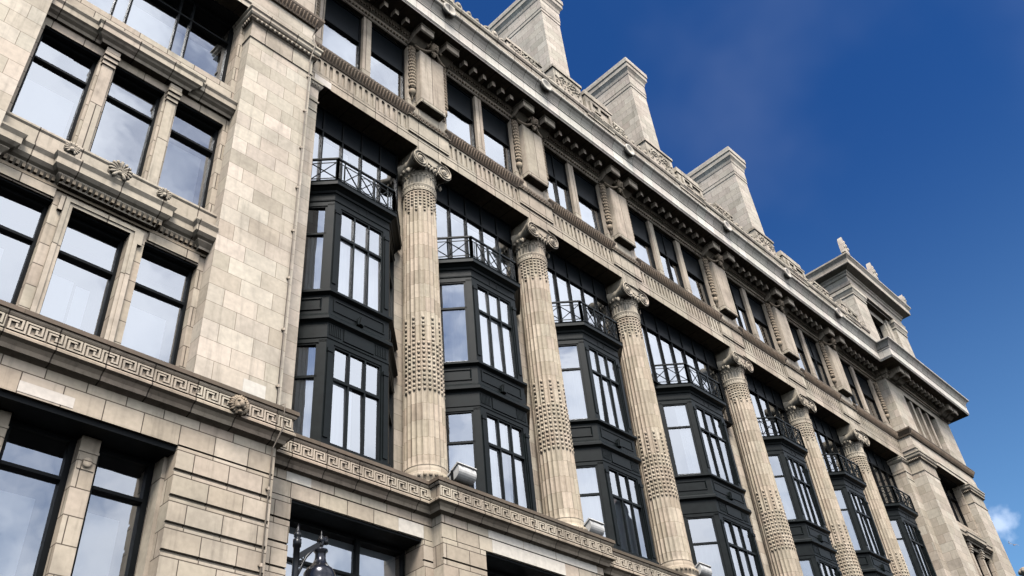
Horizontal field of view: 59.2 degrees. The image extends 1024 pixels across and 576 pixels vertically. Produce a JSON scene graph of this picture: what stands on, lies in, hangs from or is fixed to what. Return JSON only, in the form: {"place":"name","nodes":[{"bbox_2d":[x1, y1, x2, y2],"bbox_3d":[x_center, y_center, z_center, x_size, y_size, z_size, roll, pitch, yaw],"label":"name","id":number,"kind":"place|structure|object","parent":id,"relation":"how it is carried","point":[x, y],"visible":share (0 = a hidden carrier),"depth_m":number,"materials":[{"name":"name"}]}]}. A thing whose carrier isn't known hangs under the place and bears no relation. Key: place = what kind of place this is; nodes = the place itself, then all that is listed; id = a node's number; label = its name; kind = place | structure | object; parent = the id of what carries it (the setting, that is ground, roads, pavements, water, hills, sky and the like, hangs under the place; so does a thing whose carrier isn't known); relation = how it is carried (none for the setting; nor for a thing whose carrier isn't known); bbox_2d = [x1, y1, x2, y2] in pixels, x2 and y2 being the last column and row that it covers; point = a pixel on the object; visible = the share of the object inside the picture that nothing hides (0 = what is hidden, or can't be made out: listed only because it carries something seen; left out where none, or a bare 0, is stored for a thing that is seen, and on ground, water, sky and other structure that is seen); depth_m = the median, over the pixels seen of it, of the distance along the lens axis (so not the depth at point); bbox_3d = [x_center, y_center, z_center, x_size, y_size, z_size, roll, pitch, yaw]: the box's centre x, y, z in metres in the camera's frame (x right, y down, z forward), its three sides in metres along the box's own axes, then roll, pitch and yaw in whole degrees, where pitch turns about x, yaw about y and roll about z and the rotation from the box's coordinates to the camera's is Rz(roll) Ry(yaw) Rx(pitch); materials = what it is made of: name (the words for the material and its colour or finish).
{"place":"outdoors","nodes":[
{"label":"outdoors","id":0,"kind":"place"},
{"bbox_2d":[454,0,1023,575],"label":"sky","id":1,"kind":"structure","parent":0,"point":[891,129],"materials":[{"name":"blue"}]},
{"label":"pavement","id":2,"kind":"structure","parent":0,"visible":0},
{"bbox_2d":[291,523,334,575],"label":"street lamp","id":3,"kind":"object","parent":2,"relation":"on","point":[319,566],"visible":1,"depth_m":11.53,"materials":[{"name":"black metal"}]},
{"bbox_2d":[0,0,1015,575],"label":"department store","id":4,"kind":"structure","parent":2,"relation":"on","point":[354,280],"depth_m":23.15,"materials":[{"name":"stone"}]},
{"bbox_2d":[0,185,48,304],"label":"window","id":5,"kind":"structure","parent":4,"relation":"in","point":[20,228],"depth_m":16.05,"materials":[{"name":"glass"}]},
{"bbox_2d":[0,419,76,575],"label":"window","id":6,"kind":"structure","parent":4,"relation":"in","point":[35,463],"depth_m":14.05,"materials":[{"name":"glass"}]},
{"bbox_2d":[10,32,96,141],"bbox_3d":[-9.256,-3.666,17.872,1.200,2.920,0.800,30,-51,-36],"label":"window","id":7,"kind":"structure","parent":4,"relation":"in","point":[52,92],"depth_m":18.10,"materials":[{"name":"clear glass"}]},
{"bbox_2d":[39,216,123,336],"bbox_3d":[-7.887,0.179,16.084,1.140,2.920,0.800,30,-51,-36],"label":"window","id":8,"kind":"structure","parent":4,"relation":"in","point":[81,276],"depth_m":16.63,"materials":[{"name":"clear glass"}]},
{"bbox_2d":[70,447,154,575],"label":"window","id":9,"kind":"structure","parent":4,"relation":"in","point":[109,541],"depth_m":14.80,"materials":[{"name":"glass"}]},
{"bbox_2d":[90,72,160,176],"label":"window","id":10,"kind":"structure","parent":4,"relation":"in","point":[124,121],"depth_m":19.34,"materials":[{"name":"clear glass"}]},
{"bbox_2d":[121,249,192,365],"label":"window","id":11,"kind":"structure","parent":4,"relation":"in","point":[156,299],"depth_m":17.41,"materials":[{"name":"clear glass"}]},
{"bbox_2d":[87,0,233,82],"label":"window","id":12,"kind":"structure","parent":4,"relation":"in","point":[185,28],"depth_m":22.19,"materials":[{"name":"clear glass"}]},
{"bbox_2d":[158,107,218,208],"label":"window","id":13,"kind":"structure","parent":4,"relation":"in","point":[188,151],"depth_m":19.71,"materials":[{"name":"clear glass"}]},
{"bbox_2d":[322,0,361,69],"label":"attic window","id":14,"kind":"structure","parent":4,"relation":"in","point":[342,27],"depth_m":27.40,"materials":[{"name":"clear glass"}]},
{"bbox_2d":[285,517,404,575],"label":"shop window","id":15,"kind":"structure","parent":4,"relation":"in","point":[348,555],"depth_m":18.25,"materials":[{"name":"glass"}]},
{"bbox_2d":[291,179,401,467],"bbox_3d":[-3.867,0.964,21.299,3.771,7.860,1.292,30,-51,-36],"label":"bay window","id":16,"kind":"structure","parent":4,"relation":"in","point":[347,301],"depth_m":20.97,"materials":[{"name":"grey paint"}]},
{"bbox_2d":[311,105,397,238],"bbox_3d":[-4.700,-3.136,25.103,3.330,3.420,0.800,30,-51,-36],"label":"gallery window","id":17,"kind":"structure","parent":4,"relation":"in","point":[334,137],"depth_m":25.75,"materials":[{"name":"clear glass"}]},
{"bbox_2d":[370,26,404,99],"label":"attic window","id":18,"kind":"structure","parent":4,"relation":"in","point":[387,57],"depth_m":28.79,"materials":[{"name":"glass"}]},
{"bbox_2d":[446,79,475,147],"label":"attic window","id":19,"kind":"structure","parent":4,"relation":"in","point":[460,105],"depth_m":30.58,"materials":[{"name":"clear glass"}]},
{"bbox_2d":[447,461,476,487],"bbox_3d":[-1.115,4.349,20.364,0.660,0.641,0.534,30,-51,-36],"label":"floodlight","id":20,"kind":"object","parent":4,"relation":"on","point":[462,473],"visible":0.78,"depth_m":20.31,"materials":[{"name":"silver metal"}]},
{"bbox_2d":[435,183,513,308],"bbox_3d":[-1.394,-1.260,27.842,3.440,3.420,0.800,30,-51,-36],"label":"gallery window","id":21,"kind":"structure","parent":4,"relation":"in","point":[457,215],"depth_m":28.14,"materials":[{"name":"glass"}]},
{"bbox_2d":[438,257,536,511],"bbox_3d":[-0.564,2.838,24.035,3.771,7.860,1.292,30,-51,-36],"label":"bay window","id":22,"kind":"structure","parent":4,"relation":"in","point":[483,376],"depth_m":23.74,"materials":[{"name":"grey paint"}]},
{"bbox_2d":[481,105,512,172],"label":"attic window","id":23,"kind":"structure","parent":4,"relation":"in","point":[496,136],"depth_m":31.55,"materials":[{"name":"clear glass"}]},
{"bbox_2d":[486,568,510,575],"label":"shop window","id":24,"kind":"structure","parent":4,"relation":"in","point":[490,572],"depth_m":20.45,"materials":[{"name":"black glass"}]},
{"bbox_2d":[545,150,572,212],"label":"attic window","id":25,"kind":"structure","parent":4,"relation":"in","point":[556,169],"depth_m":33.25,"materials":[{"name":"clear glass"}]},
{"bbox_2d":[545,251,613,365],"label":"gallery window","id":26,"kind":"structure","parent":4,"relation":"in","point":[567,282],"depth_m":31.12,"materials":[{"name":"clear glass"}]},
{"bbox_2d":[573,170,604,234],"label":"attic window","id":27,"kind":"structure","parent":4,"relation":"in","point":[586,191],"depth_m":34.05,"materials":[{"name":"clear glass"}]},
{"bbox_2d":[583,518,604,535],"bbox_3d":[2.089,6.345,23.238,0.660,0.641,0.534,30,-51,-36],"label":"floodlight","id":28,"kind":"object","parent":4,"relation":"on","point":[593,526],"visible":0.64,"depth_m":23.19,"materials":[{"name":"silver metal"}]},
{"bbox_2d":[555,321,659,564],"bbox_3d":[2.809,4.752,26.829,3.771,7.860,1.292,30,-51,-36],"label":"bay window","id":29,"kind":"structure","parent":4,"relation":"in","point":[603,438],"depth_m":26.47,"materials":[{"name":"grey paint"}]},
{"bbox_2d":[629,210,656,269],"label":"attic window","id":30,"kind":"structure","parent":4,"relation":"in","point":[639,226],"depth_m":35.91,"materials":[{"name":"glass"}]},
{"bbox_2d":[653,228,684,288],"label":"attic window","id":31,"kind":"structure","parent":4,"relation":"in","point":[667,252],"depth_m":37.12,"materials":[{"name":"clear glass"}]},
{"bbox_2d":[639,308,732,427],"bbox_3d":[6.096,2.989,34.048,5.550,3.420,0.800,30,-51,-36],"label":"gallery window","id":32,"kind":"structure","parent":4,"relation":"in","point":[664,343],"depth_m":34.30,"materials":[{"name":"glass"}]},
{"bbox_2d":[680,247,710,305],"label":"attic window","id":33,"kind":"structure","parent":4,"relation":"in","point":[692,265],"depth_m":38.27,"materials":[{"name":"glass"}]},
{"bbox_2d":[695,562,711,575],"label":"floodlight","id":34,"kind":"object","parent":4,"relation":"on","point":[704,569],"visible":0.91,"depth_m":26.11,"materials":[{"name":"silver metal"}]},
{"bbox_2d":[654,382,764,575],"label":"bay window","id":35,"kind":"structure","parent":4,"relation":"in","point":[708,483],"depth_m":30.03,"materials":[{"name":"grey paint"}]},
{"bbox_2d":[728,281,752,334],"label":"attic window","id":36,"kind":"structure","parent":4,"relation":"in","point":[739,305],"depth_m":40.01,"materials":[{"name":"clear glass"}]},
{"bbox_2d":[746,294,775,349],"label":"attic window","id":37,"kind":"structure","parent":4,"relation":"in","point":[756,308],"depth_m":41.19,"materials":[{"name":"clear glass"}]},
{"bbox_2d":[745,374,796,465],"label":"gallery window","id":38,"kind":"structure","parent":4,"relation":"in","point":[761,395],"depth_m":38.39,"materials":[{"name":"clear glass"}]},
{"bbox_2d":[789,325,810,373],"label":"attic window","id":39,"kind":"structure","parent":4,"relation":"in","point":[794,333],"depth_m":42.93,"materials":[{"name":"glass"}]},
{"bbox_2d":[762,435,841,575],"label":"bay window","id":40,"kind":"structure","parent":4,"relation":"in","point":[810,534],"depth_m":34.04,"materials":[{"name":"grey paint"}]},
{"bbox_2d":[803,335,830,386],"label":"attic window","id":41,"kind":"structure","parent":4,"relation":"in","point":[811,346],"depth_m":43.86,"materials":[{"name":"black glass"}]},
{"bbox_2d":[809,413,849,490],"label":"gallery window","id":42,"kind":"structure","parent":4,"relation":"in","point":[821,428],"depth_m":41.29,"materials":[{"name":"glass"}]},
{"bbox_2d":[840,361,863,408],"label":"attic window","id":43,"kind":"structure","parent":4,"relation":"in","point":[848,375],"depth_m":45.90,"materials":[{"name":"glass"}]},
{"bbox_2d":[828,471,892,575],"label":"bay window","id":44,"kind":"structure","parent":4,"relation":"in","point":[857,515],"depth_m":37.40,"materials":[{"name":"grey paint"}]},
{"bbox_2d":[855,372,882,421],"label":"attic window","id":45,"kind":"structure","parent":4,"relation":"in","point":[863,383],"depth_m":47.16,"materials":[{"name":"black glass"}]},
{"bbox_2d":[873,321,883,338],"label":"tower window","id":46,"kind":"structure","parent":4,"relation":"in","point":[879,331],"depth_m":54.93,"materials":[{"name":"black glass"}]},
{"bbox_2d":[863,447,901,502],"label":"gallery window","id":47,"kind":"structure","parent":4,"relation":"in","point":[875,461],"depth_m":44.31,"materials":[{"name":"black glass"}]},
{"bbox_2d":[883,502,936,575],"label":"bay window","id":48,"kind":"structure","parent":4,"relation":"in","point":[917,559],"depth_m":40.79,"materials":[{"name":"grey paint"}]},
{"bbox_2d":[940,481,967,526],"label":"window","id":49,"kind":"structure","parent":4,"relation":"in","point":[955,507],"depth_m":47.99,"materials":[{"name":"glass"}]},
{"bbox_2d":[974,554,983,575],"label":"window","id":50,"kind":"structure","parent":4,"relation":"in","point":[974,554],"depth_m":45.16,"materials":[{"name":"black glass"}]},
{"bbox_3d":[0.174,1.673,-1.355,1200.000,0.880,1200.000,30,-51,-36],"label":"ground","id":51,"kind":"structure","parent":0,"visible":0},
{"bbox_2d":[1018,567,1023,575],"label":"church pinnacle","id":52,"kind":"object","parent":51,"relation":"on","point":[1021,571],"visible":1,"depth_m":79.72,"materials":[{"name":"stone"}]}
]}

